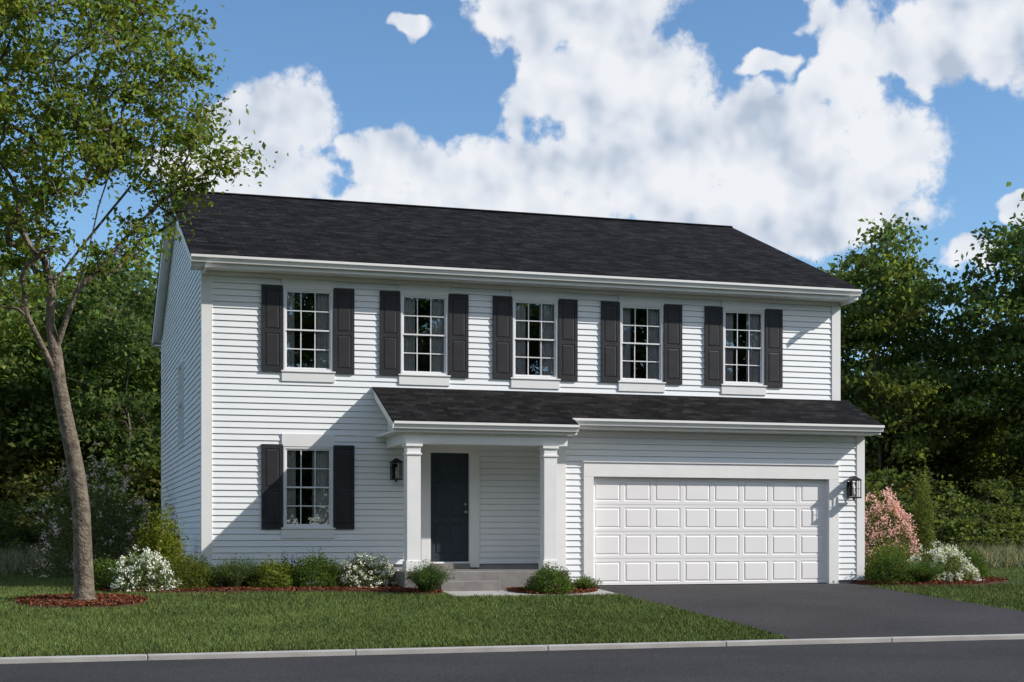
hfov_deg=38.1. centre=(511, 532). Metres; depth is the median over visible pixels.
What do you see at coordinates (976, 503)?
distant woodland
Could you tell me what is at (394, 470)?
wall lantern
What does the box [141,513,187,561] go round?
yellow green shrub
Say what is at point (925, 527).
columnar evergreen
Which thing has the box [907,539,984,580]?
variegated shrub
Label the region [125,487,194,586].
yellow green shrub
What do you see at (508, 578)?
porch slab
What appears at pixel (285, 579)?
green shrub
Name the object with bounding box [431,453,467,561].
front door
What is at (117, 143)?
maple tree
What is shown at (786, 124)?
sky
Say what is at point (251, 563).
feathery shrub
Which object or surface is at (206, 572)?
green shrub
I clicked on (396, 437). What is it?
roof trim
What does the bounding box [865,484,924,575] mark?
pink hydrangea bush
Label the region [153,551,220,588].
boxwood shrub
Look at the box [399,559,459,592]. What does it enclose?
feathery shrub
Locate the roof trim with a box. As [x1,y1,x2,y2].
[152,198,880,447]
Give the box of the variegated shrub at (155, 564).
[108,545,183,592]
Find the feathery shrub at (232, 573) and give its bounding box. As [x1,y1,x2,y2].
[206,556,256,586]
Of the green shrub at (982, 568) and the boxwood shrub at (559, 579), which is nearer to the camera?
the boxwood shrub at (559, 579)
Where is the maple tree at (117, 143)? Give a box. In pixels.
[0,0,288,599]
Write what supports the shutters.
attached to the siding
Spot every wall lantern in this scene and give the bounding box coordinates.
[390,458,402,481]
[846,476,861,500]
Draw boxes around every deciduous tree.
[0,232,109,475]
[0,247,160,514]
[816,212,1017,488]
[828,247,967,495]
[931,182,1023,469]
[935,248,1023,472]
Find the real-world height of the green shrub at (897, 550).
1.074 m
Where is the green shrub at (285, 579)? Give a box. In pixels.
[241,552,296,587]
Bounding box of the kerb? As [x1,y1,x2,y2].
[0,634,1023,663]
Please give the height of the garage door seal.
0.016 m
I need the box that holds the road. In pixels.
[0,639,1023,681]
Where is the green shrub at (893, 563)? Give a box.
[864,551,919,584]
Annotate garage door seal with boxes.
[597,583,814,585]
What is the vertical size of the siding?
8.285 m
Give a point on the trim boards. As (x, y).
(829, 473)
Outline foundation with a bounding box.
[199,563,856,584]
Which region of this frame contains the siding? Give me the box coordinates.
[160,224,856,582]
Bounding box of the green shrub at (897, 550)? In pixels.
[865,533,916,578]
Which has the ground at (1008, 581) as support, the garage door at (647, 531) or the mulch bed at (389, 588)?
the mulch bed at (389, 588)
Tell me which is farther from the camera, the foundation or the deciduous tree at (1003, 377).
the deciduous tree at (1003, 377)
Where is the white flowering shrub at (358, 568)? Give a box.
[329,550,398,587]
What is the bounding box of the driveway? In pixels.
[597,583,1023,638]
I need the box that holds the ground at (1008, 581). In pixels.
[0,568,1023,656]
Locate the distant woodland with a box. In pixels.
[0,255,1023,558]
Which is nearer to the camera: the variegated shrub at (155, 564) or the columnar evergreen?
the variegated shrub at (155, 564)
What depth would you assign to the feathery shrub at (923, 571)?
29.35 m
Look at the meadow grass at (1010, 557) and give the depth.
38.82 m
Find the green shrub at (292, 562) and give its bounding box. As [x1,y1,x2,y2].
[267,549,305,584]
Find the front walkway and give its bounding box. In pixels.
[443,589,617,596]
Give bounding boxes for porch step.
[436,580,500,592]
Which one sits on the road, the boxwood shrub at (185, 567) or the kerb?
the kerb
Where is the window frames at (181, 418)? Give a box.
[178,288,763,527]
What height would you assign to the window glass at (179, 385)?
4.298 m
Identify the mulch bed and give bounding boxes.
[94,581,442,594]
[504,584,598,593]
[850,576,1007,585]
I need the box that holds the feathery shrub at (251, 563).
[238,554,264,585]
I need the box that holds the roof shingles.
[151,190,882,424]
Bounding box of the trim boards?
[161,270,864,583]
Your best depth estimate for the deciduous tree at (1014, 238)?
52.45 m
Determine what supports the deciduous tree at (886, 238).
on the ground at (1008, 581)
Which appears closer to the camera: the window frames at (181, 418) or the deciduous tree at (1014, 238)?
the window frames at (181, 418)
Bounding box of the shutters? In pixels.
[261,285,782,528]
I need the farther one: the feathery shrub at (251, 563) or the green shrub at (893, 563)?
the green shrub at (893, 563)
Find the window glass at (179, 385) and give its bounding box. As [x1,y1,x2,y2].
[179,369,180,403]
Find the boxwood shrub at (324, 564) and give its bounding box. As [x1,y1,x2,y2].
[291,547,347,586]
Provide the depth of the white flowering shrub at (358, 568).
26.71 m
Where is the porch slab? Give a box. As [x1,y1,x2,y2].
[385,568,568,589]
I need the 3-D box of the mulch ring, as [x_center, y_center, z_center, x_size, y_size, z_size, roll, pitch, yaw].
[-6.772,1.062,23.349,2.070,0.212,2.075,0,0,-17]
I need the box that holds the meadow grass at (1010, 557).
[0,540,1023,574]
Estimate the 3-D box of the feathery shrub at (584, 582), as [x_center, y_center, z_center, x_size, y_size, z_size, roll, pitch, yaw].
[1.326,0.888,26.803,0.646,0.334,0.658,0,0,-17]
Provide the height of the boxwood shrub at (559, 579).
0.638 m
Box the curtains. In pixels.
[287,292,760,523]
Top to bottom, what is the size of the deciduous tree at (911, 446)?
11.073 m
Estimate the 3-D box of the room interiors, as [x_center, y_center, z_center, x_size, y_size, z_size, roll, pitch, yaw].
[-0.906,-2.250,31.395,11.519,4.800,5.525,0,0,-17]
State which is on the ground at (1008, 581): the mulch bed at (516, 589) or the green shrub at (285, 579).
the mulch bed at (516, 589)
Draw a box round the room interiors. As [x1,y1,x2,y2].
[294,292,745,523]
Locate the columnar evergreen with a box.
[911,460,936,563]
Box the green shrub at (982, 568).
[942,543,990,577]
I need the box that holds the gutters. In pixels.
[191,254,884,431]
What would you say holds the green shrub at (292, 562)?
on the mulch bed at (389, 588)
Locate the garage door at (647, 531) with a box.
[594,477,826,584]
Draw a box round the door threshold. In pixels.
[431,563,469,568]
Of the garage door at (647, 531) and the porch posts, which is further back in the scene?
the garage door at (647, 531)
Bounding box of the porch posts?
[402,443,558,571]
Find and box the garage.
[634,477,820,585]
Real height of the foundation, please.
0.730 m
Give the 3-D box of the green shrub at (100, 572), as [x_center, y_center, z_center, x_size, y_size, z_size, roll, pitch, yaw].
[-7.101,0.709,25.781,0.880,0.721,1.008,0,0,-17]
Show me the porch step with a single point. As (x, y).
(487, 585)
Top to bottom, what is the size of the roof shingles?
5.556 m
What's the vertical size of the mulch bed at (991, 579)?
0.155 m
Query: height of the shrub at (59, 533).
3.677 m
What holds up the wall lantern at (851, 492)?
attached to the siding
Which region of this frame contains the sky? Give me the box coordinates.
[0,0,1023,533]
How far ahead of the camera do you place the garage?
29.10 m
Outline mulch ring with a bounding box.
[13,592,148,608]
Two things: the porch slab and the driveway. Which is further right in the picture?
the driveway
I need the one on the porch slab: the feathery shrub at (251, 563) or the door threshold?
the door threshold
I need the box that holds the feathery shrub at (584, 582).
[569,574,602,588]
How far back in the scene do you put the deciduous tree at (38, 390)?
42.43 m
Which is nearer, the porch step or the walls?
the porch step
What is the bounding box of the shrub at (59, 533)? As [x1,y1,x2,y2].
[22,439,160,578]
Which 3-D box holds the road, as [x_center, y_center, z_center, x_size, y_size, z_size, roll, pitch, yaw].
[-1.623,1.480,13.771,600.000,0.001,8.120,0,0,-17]
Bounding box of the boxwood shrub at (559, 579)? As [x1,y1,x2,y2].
[523,562,576,594]
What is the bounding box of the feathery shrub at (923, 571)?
[898,556,949,581]
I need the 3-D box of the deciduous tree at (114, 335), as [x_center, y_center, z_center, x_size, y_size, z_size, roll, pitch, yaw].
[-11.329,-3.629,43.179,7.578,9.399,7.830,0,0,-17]
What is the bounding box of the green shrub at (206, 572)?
[182,555,222,586]
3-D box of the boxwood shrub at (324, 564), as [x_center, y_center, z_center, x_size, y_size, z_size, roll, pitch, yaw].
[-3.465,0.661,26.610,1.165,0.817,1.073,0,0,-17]
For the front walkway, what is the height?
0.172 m
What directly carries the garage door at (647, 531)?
attached to the garage
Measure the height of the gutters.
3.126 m
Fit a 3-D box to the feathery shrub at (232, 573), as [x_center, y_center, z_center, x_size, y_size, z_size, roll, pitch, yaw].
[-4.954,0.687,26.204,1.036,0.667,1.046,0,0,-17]
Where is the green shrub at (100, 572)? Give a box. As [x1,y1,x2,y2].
[93,553,126,590]
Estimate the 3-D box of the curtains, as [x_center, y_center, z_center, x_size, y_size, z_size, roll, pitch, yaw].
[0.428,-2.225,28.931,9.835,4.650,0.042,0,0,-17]

